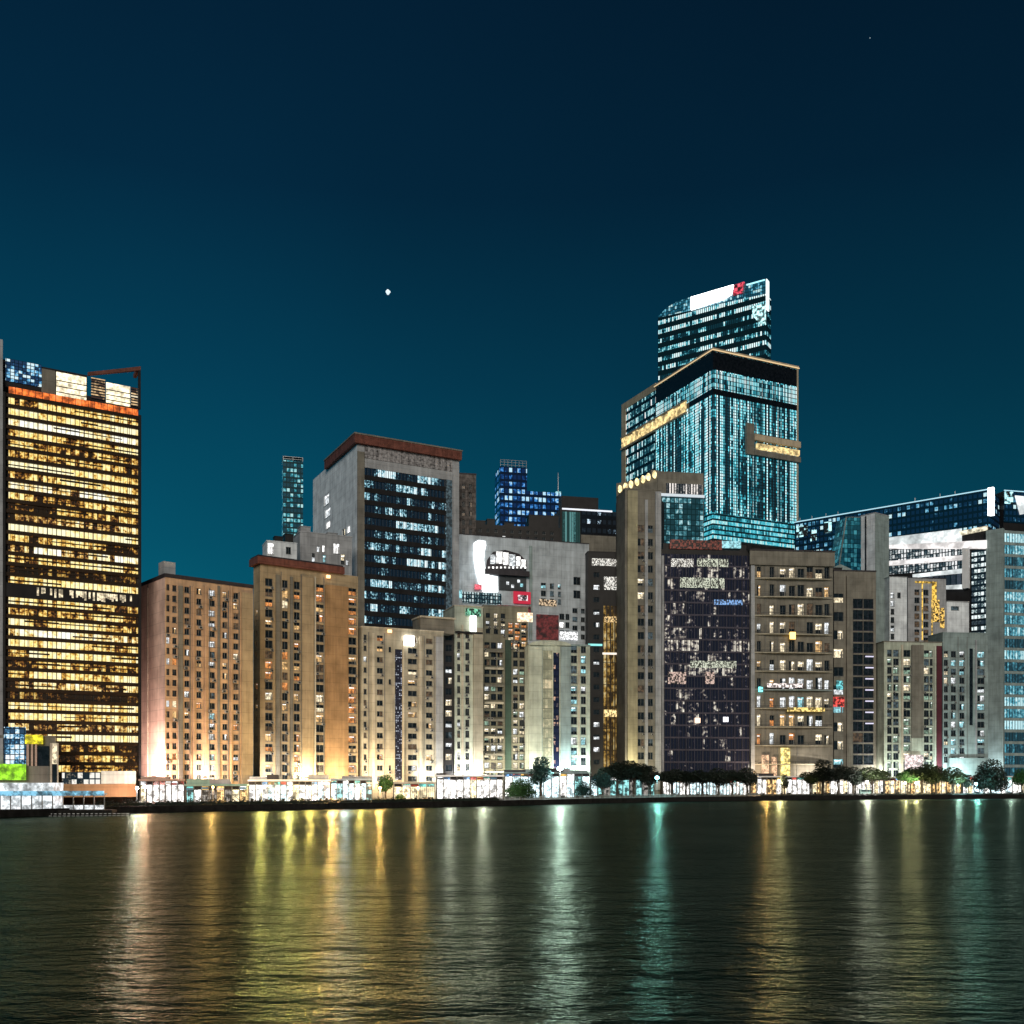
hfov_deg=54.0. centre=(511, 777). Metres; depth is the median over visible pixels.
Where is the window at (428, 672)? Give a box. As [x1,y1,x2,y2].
[426,670,431,675]
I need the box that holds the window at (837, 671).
[833,667,843,676]
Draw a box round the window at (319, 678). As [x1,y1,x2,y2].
[316,675,323,682]
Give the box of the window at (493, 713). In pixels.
[491,711,495,716]
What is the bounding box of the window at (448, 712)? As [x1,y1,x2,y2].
[446,710,451,716]
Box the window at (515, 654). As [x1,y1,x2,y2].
[513,652,517,657]
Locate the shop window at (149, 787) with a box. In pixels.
[147,785,151,801]
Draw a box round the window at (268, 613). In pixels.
[265,610,272,617]
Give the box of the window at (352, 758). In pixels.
[348,755,355,762]
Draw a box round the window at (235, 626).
[233,623,238,629]
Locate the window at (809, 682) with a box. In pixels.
[807,680,812,688]
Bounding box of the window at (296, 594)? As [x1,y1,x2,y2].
[294,592,299,599]
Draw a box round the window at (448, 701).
[446,699,451,705]
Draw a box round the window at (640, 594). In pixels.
[638,592,644,599]
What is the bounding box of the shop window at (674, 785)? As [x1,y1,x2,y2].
[673,782,675,793]
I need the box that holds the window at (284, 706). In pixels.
[282,703,286,710]
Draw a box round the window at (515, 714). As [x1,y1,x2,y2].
[513,712,517,717]
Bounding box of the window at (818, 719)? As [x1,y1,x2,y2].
[815,716,821,725]
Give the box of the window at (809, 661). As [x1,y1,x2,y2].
[807,659,812,670]
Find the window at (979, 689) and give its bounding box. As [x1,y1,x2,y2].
[977,687,983,692]
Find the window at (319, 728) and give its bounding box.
[316,725,323,732]
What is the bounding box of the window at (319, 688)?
[316,685,323,692]
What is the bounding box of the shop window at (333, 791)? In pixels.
[331,784,335,799]
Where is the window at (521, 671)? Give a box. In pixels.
[519,669,523,674]
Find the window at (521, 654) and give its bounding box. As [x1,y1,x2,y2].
[519,652,523,657]
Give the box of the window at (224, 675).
[222,673,227,679]
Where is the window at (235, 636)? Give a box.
[233,633,238,639]
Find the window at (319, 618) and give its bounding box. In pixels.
[316,615,323,622]
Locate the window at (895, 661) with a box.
[893,659,897,664]
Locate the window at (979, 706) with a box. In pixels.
[977,704,983,709]
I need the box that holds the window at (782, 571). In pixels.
[780,569,785,576]
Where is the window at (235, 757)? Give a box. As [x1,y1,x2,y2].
[233,755,237,760]
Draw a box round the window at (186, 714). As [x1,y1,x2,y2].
[184,712,189,718]
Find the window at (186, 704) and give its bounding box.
[184,702,188,707]
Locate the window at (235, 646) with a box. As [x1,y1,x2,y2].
[233,643,237,649]
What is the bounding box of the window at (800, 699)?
[798,697,803,706]
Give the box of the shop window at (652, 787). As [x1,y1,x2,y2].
[651,784,653,794]
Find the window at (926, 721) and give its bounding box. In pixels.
[924,719,928,725]
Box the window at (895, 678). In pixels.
[893,676,898,682]
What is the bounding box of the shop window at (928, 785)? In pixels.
[925,783,929,792]
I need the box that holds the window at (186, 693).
[184,691,189,697]
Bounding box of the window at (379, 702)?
[377,700,382,705]
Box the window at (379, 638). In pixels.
[377,635,382,640]
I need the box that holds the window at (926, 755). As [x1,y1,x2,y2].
[924,753,928,759]
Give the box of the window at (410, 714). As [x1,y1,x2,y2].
[408,712,416,717]
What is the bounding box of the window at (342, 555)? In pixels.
[341,554,344,564]
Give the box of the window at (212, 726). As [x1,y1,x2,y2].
[210,723,214,729]
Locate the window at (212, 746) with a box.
[210,744,215,750]
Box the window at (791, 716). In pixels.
[789,714,793,725]
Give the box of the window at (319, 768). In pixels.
[316,765,323,772]
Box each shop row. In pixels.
[138,777,186,802]
[184,779,248,801]
[248,775,330,801]
[330,776,372,800]
[435,773,503,798]
[503,768,590,797]
[590,776,653,795]
[750,773,811,794]
[812,779,883,793]
[884,777,961,793]
[962,775,1023,793]
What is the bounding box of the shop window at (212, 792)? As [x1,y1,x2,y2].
[210,790,215,801]
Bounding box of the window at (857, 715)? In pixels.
[853,710,862,719]
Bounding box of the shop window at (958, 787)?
[957,784,960,792]
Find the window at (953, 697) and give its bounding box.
[951,695,955,700]
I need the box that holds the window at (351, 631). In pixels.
[348,627,356,635]
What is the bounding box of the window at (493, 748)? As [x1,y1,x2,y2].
[491,745,496,751]
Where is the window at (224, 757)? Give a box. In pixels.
[222,754,226,760]
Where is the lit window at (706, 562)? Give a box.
[697,558,727,566]
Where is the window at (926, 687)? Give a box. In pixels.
[924,685,928,691]
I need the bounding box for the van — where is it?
[858,789,870,793]
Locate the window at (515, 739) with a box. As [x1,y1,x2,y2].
[513,737,517,742]
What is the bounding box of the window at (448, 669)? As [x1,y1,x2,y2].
[446,667,451,673]
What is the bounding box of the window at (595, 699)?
[593,697,598,701]
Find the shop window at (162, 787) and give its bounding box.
[160,785,164,801]
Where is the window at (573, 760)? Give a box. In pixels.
[571,758,576,765]
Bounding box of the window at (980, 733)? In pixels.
[977,730,984,736]
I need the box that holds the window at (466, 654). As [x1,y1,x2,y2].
[465,653,469,660]
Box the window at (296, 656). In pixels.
[294,653,299,660]
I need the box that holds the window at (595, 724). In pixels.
[593,722,598,726]
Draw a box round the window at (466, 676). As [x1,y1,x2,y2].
[465,675,469,682]
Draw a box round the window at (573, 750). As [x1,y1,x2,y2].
[571,748,576,754]
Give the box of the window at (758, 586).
[757,585,760,595]
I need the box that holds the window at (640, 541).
[638,539,643,545]
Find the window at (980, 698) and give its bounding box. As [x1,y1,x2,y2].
[977,695,984,701]
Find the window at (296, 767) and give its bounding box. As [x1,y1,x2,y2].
[294,765,299,772]
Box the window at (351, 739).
[348,736,355,742]
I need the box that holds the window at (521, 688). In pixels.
[519,686,523,691]
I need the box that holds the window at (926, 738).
[924,736,928,742]
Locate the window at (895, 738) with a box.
[893,736,898,742]
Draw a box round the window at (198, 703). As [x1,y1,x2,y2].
[196,702,201,708]
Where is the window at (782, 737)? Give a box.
[780,735,785,743]
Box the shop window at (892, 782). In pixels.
[889,781,893,792]
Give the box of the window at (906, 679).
[903,676,910,682]
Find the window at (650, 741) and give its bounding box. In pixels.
[648,739,652,745]
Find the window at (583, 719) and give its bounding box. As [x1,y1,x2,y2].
[581,717,585,724]
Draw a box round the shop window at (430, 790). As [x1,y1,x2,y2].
[427,787,433,797]
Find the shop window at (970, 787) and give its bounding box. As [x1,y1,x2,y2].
[967,782,972,792]
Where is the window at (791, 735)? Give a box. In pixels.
[789,733,794,743]
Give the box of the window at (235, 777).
[233,775,237,780]
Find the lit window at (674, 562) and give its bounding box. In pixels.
[671,558,692,566]
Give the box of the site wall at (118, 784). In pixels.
[62,771,135,796]
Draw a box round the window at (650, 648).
[648,646,652,652]
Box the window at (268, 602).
[265,599,271,606]
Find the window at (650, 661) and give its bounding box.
[648,659,652,665]
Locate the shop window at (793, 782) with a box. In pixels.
[791,780,795,793]
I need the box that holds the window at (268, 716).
[265,713,272,720]
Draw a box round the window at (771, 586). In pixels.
[770,585,773,595]
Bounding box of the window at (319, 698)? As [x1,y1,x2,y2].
[316,695,323,702]
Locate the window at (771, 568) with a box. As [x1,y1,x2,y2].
[770,567,773,576]
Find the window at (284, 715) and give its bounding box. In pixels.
[282,713,286,720]
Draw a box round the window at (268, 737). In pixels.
[265,733,272,741]
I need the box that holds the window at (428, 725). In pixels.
[426,723,432,728]
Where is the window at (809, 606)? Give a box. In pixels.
[807,604,812,614]
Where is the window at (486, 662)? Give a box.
[484,659,489,665]
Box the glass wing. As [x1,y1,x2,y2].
[996,490,1023,775]
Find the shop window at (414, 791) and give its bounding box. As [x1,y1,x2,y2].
[411,787,417,798]
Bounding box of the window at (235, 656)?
[233,653,237,659]
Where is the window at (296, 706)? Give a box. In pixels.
[294,704,299,711]
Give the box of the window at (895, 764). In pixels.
[893,762,897,767]
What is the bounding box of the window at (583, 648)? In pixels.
[581,646,585,652]
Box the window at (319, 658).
[316,655,323,662]
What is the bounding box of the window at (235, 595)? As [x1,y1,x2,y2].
[233,593,238,599]
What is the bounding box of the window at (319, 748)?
[316,745,323,752]
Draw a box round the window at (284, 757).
[282,754,286,761]
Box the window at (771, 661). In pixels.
[770,660,773,669]
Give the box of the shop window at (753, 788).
[751,783,755,792]
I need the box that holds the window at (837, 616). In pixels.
[833,612,842,620]
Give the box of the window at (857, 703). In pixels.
[853,699,862,708]
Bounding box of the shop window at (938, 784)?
[937,783,939,792]
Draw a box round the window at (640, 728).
[638,726,643,732]
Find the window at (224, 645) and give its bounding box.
[222,642,226,648]
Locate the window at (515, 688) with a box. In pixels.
[513,686,517,691]
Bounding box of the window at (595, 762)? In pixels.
[593,760,598,764]
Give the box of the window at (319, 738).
[316,735,323,742]
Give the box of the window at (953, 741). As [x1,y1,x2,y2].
[951,739,955,744]
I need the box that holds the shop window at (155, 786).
[154,785,157,801]
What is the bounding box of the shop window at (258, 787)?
[256,785,260,800]
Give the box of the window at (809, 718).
[807,716,812,725]
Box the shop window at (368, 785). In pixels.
[367,784,370,799]
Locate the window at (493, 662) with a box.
[491,660,496,665]
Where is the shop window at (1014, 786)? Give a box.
[1011,782,1016,792]
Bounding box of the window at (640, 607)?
[638,605,644,612]
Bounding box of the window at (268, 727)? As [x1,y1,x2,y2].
[265,723,271,730]
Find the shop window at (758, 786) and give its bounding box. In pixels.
[756,780,760,793]
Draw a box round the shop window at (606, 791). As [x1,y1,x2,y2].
[604,788,608,795]
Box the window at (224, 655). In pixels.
[222,653,226,658]
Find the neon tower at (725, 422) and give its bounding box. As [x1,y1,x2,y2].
[620,347,800,550]
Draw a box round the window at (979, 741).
[977,739,983,744]
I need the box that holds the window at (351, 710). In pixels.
[348,706,355,713]
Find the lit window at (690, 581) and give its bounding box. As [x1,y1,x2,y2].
[680,577,723,587]
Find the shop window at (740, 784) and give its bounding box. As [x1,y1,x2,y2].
[739,783,741,793]
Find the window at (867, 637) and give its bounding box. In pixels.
[863,632,872,641]
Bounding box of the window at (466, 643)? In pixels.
[465,642,469,649]
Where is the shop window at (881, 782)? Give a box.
[880,781,882,791]
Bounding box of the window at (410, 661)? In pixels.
[408,659,416,664]
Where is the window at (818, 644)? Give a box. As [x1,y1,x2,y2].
[815,641,821,651]
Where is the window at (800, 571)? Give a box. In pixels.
[798,569,803,577]
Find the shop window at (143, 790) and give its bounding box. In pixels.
[141,785,145,801]
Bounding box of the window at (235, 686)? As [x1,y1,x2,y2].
[233,684,237,689]
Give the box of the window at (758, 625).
[757,624,760,632]
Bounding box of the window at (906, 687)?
[903,684,909,690]
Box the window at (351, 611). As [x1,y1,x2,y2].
[348,608,356,615]
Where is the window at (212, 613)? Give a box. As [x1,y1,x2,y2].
[210,610,214,616]
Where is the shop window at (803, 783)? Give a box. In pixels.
[801,780,805,793]
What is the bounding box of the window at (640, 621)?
[638,619,643,625]
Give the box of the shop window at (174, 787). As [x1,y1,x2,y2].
[172,785,176,801]
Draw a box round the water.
[0,799,1023,1023]
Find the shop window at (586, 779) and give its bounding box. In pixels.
[583,777,588,796]
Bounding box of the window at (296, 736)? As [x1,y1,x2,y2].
[294,734,299,741]
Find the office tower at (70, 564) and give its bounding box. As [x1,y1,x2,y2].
[0,339,140,803]
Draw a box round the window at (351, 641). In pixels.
[348,637,355,644]
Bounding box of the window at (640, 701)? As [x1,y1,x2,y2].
[638,699,643,705]
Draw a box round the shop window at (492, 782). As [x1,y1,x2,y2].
[490,780,495,797]
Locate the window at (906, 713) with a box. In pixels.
[903,710,909,716]
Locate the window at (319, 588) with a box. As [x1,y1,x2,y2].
[316,584,323,592]
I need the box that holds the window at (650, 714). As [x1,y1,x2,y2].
[648,712,652,719]
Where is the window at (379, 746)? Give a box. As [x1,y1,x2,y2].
[377,744,382,748]
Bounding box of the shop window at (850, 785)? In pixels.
[849,782,851,793]
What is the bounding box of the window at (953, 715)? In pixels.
[951,713,955,718]
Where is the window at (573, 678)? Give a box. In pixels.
[571,676,576,683]
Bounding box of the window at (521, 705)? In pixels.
[519,703,523,708]
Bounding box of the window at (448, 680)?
[446,677,451,683]
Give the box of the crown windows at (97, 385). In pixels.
[91,377,104,400]
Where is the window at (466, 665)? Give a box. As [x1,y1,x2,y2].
[465,664,469,671]
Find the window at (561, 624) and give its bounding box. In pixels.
[559,622,563,627]
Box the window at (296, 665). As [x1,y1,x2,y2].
[294,663,299,670]
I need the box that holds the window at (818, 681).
[815,678,821,688]
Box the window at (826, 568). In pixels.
[825,567,828,578]
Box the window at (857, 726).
[853,722,862,730]
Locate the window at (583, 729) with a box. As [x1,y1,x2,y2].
[581,727,585,734]
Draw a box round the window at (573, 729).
[571,727,576,734]
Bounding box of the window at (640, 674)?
[638,672,644,679]
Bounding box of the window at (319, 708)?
[316,705,323,712]
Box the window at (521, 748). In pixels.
[519,746,524,751]
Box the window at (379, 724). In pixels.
[377,722,382,727]
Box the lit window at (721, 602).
[714,600,741,604]
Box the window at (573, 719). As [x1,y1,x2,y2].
[571,717,576,724]
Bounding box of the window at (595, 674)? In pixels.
[593,672,599,677]
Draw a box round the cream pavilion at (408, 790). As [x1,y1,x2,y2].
[393,782,435,798]
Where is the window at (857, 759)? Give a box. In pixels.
[853,755,862,764]
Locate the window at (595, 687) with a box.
[593,685,598,689]
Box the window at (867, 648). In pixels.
[863,644,872,652]
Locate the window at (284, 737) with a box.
[282,734,287,741]
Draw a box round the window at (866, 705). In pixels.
[863,699,872,708]
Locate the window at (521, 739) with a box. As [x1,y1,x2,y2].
[519,737,523,742]
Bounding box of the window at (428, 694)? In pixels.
[426,691,431,696]
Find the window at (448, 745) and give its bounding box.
[445,743,451,749]
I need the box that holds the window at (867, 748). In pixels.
[863,744,873,753]
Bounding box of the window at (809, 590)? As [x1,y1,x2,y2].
[807,588,812,596]
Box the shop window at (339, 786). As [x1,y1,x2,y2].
[337,784,341,797]
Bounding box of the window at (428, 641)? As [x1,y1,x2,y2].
[426,638,431,643]
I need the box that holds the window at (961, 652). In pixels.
[959,651,964,657]
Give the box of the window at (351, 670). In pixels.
[348,667,356,674]
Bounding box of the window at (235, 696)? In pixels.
[233,694,238,700]
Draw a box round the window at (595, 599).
[593,597,599,602]
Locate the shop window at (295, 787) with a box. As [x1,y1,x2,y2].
[293,785,298,800]
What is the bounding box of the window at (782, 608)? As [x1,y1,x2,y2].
[780,606,785,614]
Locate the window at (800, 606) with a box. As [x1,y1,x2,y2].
[798,604,803,614]
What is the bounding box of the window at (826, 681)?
[825,680,828,688]
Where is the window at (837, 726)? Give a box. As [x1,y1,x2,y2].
[833,722,843,731]
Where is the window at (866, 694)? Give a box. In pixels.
[863,688,872,697]
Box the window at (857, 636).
[853,632,862,641]
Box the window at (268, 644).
[265,641,272,648]
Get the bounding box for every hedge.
[95,797,251,806]
[248,797,373,803]
[369,795,500,801]
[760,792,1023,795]
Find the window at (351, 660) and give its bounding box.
[348,657,356,664]
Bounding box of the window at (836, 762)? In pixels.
[833,759,842,767]
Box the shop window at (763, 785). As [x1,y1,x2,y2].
[761,780,765,793]
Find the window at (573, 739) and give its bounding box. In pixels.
[571,737,576,744]
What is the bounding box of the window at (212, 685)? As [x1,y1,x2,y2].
[210,682,214,688]
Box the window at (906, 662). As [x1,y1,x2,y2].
[903,659,910,665]
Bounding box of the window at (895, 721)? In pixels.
[893,719,898,725]
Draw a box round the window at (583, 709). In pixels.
[581,707,585,714]
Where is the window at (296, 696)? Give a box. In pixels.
[294,693,299,701]
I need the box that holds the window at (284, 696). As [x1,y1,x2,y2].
[282,693,286,700]
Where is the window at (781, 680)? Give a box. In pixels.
[780,679,785,688]
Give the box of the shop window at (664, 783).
[663,782,665,793]
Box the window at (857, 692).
[853,688,862,697]
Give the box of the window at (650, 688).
[648,686,652,692]
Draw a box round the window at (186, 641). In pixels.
[184,639,189,645]
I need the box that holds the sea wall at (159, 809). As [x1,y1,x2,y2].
[0,794,1023,817]
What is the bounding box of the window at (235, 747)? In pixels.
[233,744,237,750]
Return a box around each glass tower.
[282,456,302,535]
[495,459,560,525]
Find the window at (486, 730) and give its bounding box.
[484,728,488,733]
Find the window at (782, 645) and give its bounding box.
[780,643,785,651]
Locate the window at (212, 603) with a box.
[210,600,215,606]
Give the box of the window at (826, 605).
[825,604,828,614]
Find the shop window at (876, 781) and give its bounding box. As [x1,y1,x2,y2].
[874,781,877,793]
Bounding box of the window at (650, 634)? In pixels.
[648,632,652,639]
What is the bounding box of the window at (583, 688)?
[581,686,585,693]
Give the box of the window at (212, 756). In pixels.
[210,754,215,760]
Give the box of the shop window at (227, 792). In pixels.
[225,790,230,801]
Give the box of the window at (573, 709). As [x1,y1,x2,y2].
[571,707,576,713]
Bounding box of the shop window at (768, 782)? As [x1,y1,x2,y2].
[766,780,770,793]
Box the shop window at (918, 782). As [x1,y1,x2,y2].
[916,781,919,792]
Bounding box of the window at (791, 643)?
[789,640,794,651]
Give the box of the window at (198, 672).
[196,671,201,677]
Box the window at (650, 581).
[648,579,652,585]
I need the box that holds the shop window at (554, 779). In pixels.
[552,777,557,796]
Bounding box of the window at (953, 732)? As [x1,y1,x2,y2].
[951,730,955,736]
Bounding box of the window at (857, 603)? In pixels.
[853,599,862,608]
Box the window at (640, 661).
[638,659,643,665]
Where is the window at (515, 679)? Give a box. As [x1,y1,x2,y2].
[513,677,517,683]
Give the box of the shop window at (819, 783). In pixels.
[818,781,820,793]
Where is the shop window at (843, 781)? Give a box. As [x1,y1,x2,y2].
[843,781,846,793]
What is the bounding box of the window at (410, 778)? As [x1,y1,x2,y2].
[408,776,416,781]
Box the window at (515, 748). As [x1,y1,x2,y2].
[513,746,517,751]
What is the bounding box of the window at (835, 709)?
[833,707,842,712]
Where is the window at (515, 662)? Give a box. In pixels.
[513,660,517,665]
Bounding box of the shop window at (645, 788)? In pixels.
[643,783,647,794]
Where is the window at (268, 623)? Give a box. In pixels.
[265,619,271,627]
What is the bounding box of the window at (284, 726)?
[282,724,287,731]
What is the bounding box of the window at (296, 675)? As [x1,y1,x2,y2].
[294,673,299,680]
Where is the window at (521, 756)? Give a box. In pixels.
[519,754,523,759]
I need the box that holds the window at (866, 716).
[863,711,872,719]
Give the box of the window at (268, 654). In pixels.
[265,651,272,658]
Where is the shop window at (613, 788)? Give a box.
[611,781,615,795]
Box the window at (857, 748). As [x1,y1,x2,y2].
[853,744,862,753]
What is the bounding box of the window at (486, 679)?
[484,677,489,682]
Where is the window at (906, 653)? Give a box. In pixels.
[903,650,909,656]
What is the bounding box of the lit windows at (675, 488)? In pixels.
[666,483,701,494]
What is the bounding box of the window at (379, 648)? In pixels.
[377,646,382,651]
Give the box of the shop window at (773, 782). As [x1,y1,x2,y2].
[771,780,775,793]
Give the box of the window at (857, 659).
[853,655,862,663]
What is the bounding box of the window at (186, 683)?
[184,681,188,686]
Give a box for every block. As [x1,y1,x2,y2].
[141,561,253,799]
[249,554,357,797]
[293,526,352,575]
[313,432,462,628]
[358,615,455,798]
[442,605,483,774]
[459,473,475,534]
[476,514,561,540]
[482,605,532,796]
[525,640,589,796]
[554,496,615,551]
[585,551,616,775]
[648,470,704,542]
[661,539,749,772]
[747,548,835,775]
[833,564,875,773]
[876,641,942,776]
[884,576,906,640]
[907,577,945,641]
[928,632,988,775]
[946,601,968,632]
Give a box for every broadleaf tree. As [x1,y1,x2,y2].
[377,774,393,798]
[505,778,537,798]
[528,756,551,798]
[574,781,592,797]
[589,772,614,797]
[597,762,633,795]
[620,760,650,796]
[638,765,661,796]
[658,769,683,795]
[678,771,699,794]
[691,770,715,795]
[709,767,730,795]
[723,769,745,795]
[738,767,758,795]
[779,774,788,794]
[799,771,820,794]
[810,759,836,794]
[827,766,851,794]
[843,766,864,794]
[860,767,891,793]
[896,768,919,793]
[909,764,938,793]
[923,765,947,793]
[941,767,966,793]
[961,774,971,793]
[971,758,1011,793]
[1011,768,1023,793]
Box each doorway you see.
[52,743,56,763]
[52,764,56,782]
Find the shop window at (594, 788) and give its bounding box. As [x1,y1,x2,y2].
[591,784,596,794]
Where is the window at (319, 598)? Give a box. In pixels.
[316,594,323,602]
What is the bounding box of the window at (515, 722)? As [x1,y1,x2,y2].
[513,720,517,725]
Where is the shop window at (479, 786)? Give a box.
[477,780,482,797]
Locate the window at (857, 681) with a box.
[853,677,862,686]
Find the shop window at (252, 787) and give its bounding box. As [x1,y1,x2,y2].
[250,785,254,798]
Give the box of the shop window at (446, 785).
[444,780,449,798]
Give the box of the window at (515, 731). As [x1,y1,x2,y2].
[513,729,517,734]
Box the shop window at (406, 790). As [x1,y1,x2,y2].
[403,787,409,798]
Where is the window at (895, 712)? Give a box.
[893,710,897,716]
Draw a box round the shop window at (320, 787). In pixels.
[318,785,322,799]
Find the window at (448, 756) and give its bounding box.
[445,754,451,760]
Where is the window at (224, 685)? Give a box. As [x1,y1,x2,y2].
[222,683,227,689]
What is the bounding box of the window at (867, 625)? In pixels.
[863,621,872,630]
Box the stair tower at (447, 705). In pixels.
[443,635,452,774]
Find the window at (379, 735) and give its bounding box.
[377,733,382,738]
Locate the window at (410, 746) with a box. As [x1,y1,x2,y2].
[408,744,416,749]
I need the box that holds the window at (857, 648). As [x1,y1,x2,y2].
[853,643,862,652]
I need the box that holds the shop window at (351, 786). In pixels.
[349,784,353,799]
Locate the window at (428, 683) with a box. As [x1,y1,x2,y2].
[426,681,432,686]
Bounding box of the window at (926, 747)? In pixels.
[924,744,928,750]
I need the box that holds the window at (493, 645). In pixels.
[491,642,496,648]
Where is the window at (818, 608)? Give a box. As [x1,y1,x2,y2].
[815,605,821,614]
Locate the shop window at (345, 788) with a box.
[343,784,347,799]
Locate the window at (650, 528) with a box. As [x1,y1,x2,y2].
[648,526,652,532]
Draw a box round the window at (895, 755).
[893,753,897,759]
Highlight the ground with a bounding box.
[0,794,848,809]
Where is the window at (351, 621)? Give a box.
[348,617,356,625]
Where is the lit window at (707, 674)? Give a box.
[705,672,713,683]
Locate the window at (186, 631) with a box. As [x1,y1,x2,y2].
[184,628,188,634]
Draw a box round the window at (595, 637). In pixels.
[593,635,598,639]
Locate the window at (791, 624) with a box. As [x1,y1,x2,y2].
[789,622,794,632]
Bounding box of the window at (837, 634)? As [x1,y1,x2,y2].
[833,630,843,639]
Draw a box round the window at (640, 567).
[638,565,644,572]
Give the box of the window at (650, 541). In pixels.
[648,539,652,545]
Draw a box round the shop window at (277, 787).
[275,785,279,800]
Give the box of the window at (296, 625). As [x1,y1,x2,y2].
[294,623,299,629]
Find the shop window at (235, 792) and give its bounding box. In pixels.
[233,790,238,800]
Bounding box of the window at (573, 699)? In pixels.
[571,696,576,703]
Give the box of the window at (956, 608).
[951,606,958,610]
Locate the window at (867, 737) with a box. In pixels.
[863,733,873,742]
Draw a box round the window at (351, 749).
[348,745,355,752]
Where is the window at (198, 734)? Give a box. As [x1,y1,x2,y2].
[196,733,201,739]
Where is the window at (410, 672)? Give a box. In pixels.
[408,669,416,674]
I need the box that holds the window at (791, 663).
[789,661,794,669]
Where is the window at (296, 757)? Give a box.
[294,755,299,761]
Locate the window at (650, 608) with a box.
[648,606,652,612]
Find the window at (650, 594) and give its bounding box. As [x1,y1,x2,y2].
[648,592,652,599]
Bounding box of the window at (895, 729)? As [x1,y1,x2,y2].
[893,727,897,733]
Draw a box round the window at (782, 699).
[780,697,785,706]
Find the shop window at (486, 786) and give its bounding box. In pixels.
[484,780,488,797]
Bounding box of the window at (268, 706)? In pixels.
[265,702,272,710]
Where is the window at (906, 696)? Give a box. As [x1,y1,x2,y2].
[903,693,909,699]
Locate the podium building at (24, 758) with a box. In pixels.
[0,727,58,782]
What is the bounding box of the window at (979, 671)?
[977,669,983,674]
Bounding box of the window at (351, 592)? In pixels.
[348,588,355,595]
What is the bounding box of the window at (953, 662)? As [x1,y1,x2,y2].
[951,660,955,665]
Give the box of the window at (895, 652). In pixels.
[893,650,897,656]
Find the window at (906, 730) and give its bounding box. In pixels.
[903,727,909,733]
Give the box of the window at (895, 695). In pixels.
[893,693,898,699]
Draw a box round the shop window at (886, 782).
[885,781,888,792]
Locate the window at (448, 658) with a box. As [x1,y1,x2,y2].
[445,656,451,662]
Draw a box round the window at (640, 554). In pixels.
[638,552,643,558]
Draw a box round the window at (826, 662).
[825,661,828,670]
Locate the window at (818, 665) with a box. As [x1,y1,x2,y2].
[815,662,821,670]
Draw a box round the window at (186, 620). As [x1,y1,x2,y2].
[184,618,189,624]
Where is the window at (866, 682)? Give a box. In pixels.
[863,677,872,686]
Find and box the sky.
[0,0,1023,584]
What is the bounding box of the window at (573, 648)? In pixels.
[571,646,576,652]
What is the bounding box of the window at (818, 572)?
[815,569,821,577]
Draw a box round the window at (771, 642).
[770,641,773,651]
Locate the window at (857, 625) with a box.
[853,621,862,630]
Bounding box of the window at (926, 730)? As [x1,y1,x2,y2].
[924,727,928,733]
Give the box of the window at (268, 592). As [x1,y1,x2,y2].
[265,588,271,596]
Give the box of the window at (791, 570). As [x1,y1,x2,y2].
[789,568,794,577]
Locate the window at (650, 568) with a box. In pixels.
[648,566,652,572]
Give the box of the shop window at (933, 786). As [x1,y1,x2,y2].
[930,782,934,792]
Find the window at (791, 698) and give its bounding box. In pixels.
[789,696,794,706]
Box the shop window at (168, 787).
[166,785,170,800]
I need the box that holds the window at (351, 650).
[348,647,355,654]
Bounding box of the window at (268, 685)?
[265,682,272,689]
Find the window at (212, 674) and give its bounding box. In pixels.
[210,672,215,678]
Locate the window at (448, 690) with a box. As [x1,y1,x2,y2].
[446,688,451,694]
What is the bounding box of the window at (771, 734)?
[770,733,773,743]
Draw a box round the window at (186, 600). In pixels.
[184,597,189,603]
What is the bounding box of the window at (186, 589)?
[184,587,189,593]
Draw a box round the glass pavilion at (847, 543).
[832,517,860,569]
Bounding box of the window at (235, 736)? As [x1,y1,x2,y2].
[233,734,238,740]
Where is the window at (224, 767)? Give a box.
[222,765,226,770]
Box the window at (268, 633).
[265,630,271,637]
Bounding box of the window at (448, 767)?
[446,765,451,770]
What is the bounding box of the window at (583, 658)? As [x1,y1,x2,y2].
[581,656,585,663]
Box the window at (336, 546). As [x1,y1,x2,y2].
[333,543,338,553]
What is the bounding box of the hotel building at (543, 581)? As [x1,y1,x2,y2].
[459,533,588,643]
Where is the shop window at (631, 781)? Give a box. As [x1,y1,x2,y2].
[630,780,632,795]
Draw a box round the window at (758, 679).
[757,678,760,687]
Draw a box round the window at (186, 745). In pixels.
[184,743,188,749]
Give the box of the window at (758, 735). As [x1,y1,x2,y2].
[757,734,760,743]
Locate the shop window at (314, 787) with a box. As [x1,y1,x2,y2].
[312,785,316,799]
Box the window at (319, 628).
[316,624,323,632]
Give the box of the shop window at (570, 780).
[567,777,573,796]
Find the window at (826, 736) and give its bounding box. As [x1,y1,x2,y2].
[825,735,828,744]
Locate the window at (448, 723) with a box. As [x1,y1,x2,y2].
[445,721,451,727]
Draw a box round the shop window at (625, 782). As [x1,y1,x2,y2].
[623,780,628,795]
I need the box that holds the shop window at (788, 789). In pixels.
[786,780,790,793]
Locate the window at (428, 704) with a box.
[426,702,432,707]
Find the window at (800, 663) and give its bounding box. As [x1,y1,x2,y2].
[798,661,803,669]
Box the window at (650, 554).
[648,552,652,559]
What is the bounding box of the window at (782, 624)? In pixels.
[780,622,785,632]
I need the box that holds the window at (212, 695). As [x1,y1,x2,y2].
[210,693,214,698]
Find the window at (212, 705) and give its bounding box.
[210,703,215,709]
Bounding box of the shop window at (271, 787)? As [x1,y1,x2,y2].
[269,785,273,799]
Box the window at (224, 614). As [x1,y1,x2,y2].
[222,612,227,618]
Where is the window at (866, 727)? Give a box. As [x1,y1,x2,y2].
[863,722,872,730]
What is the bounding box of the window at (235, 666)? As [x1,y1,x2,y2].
[233,664,237,669]
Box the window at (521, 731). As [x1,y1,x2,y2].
[519,729,524,734]
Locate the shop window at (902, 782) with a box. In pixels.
[899,781,903,792]
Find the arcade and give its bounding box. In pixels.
[660,781,749,794]

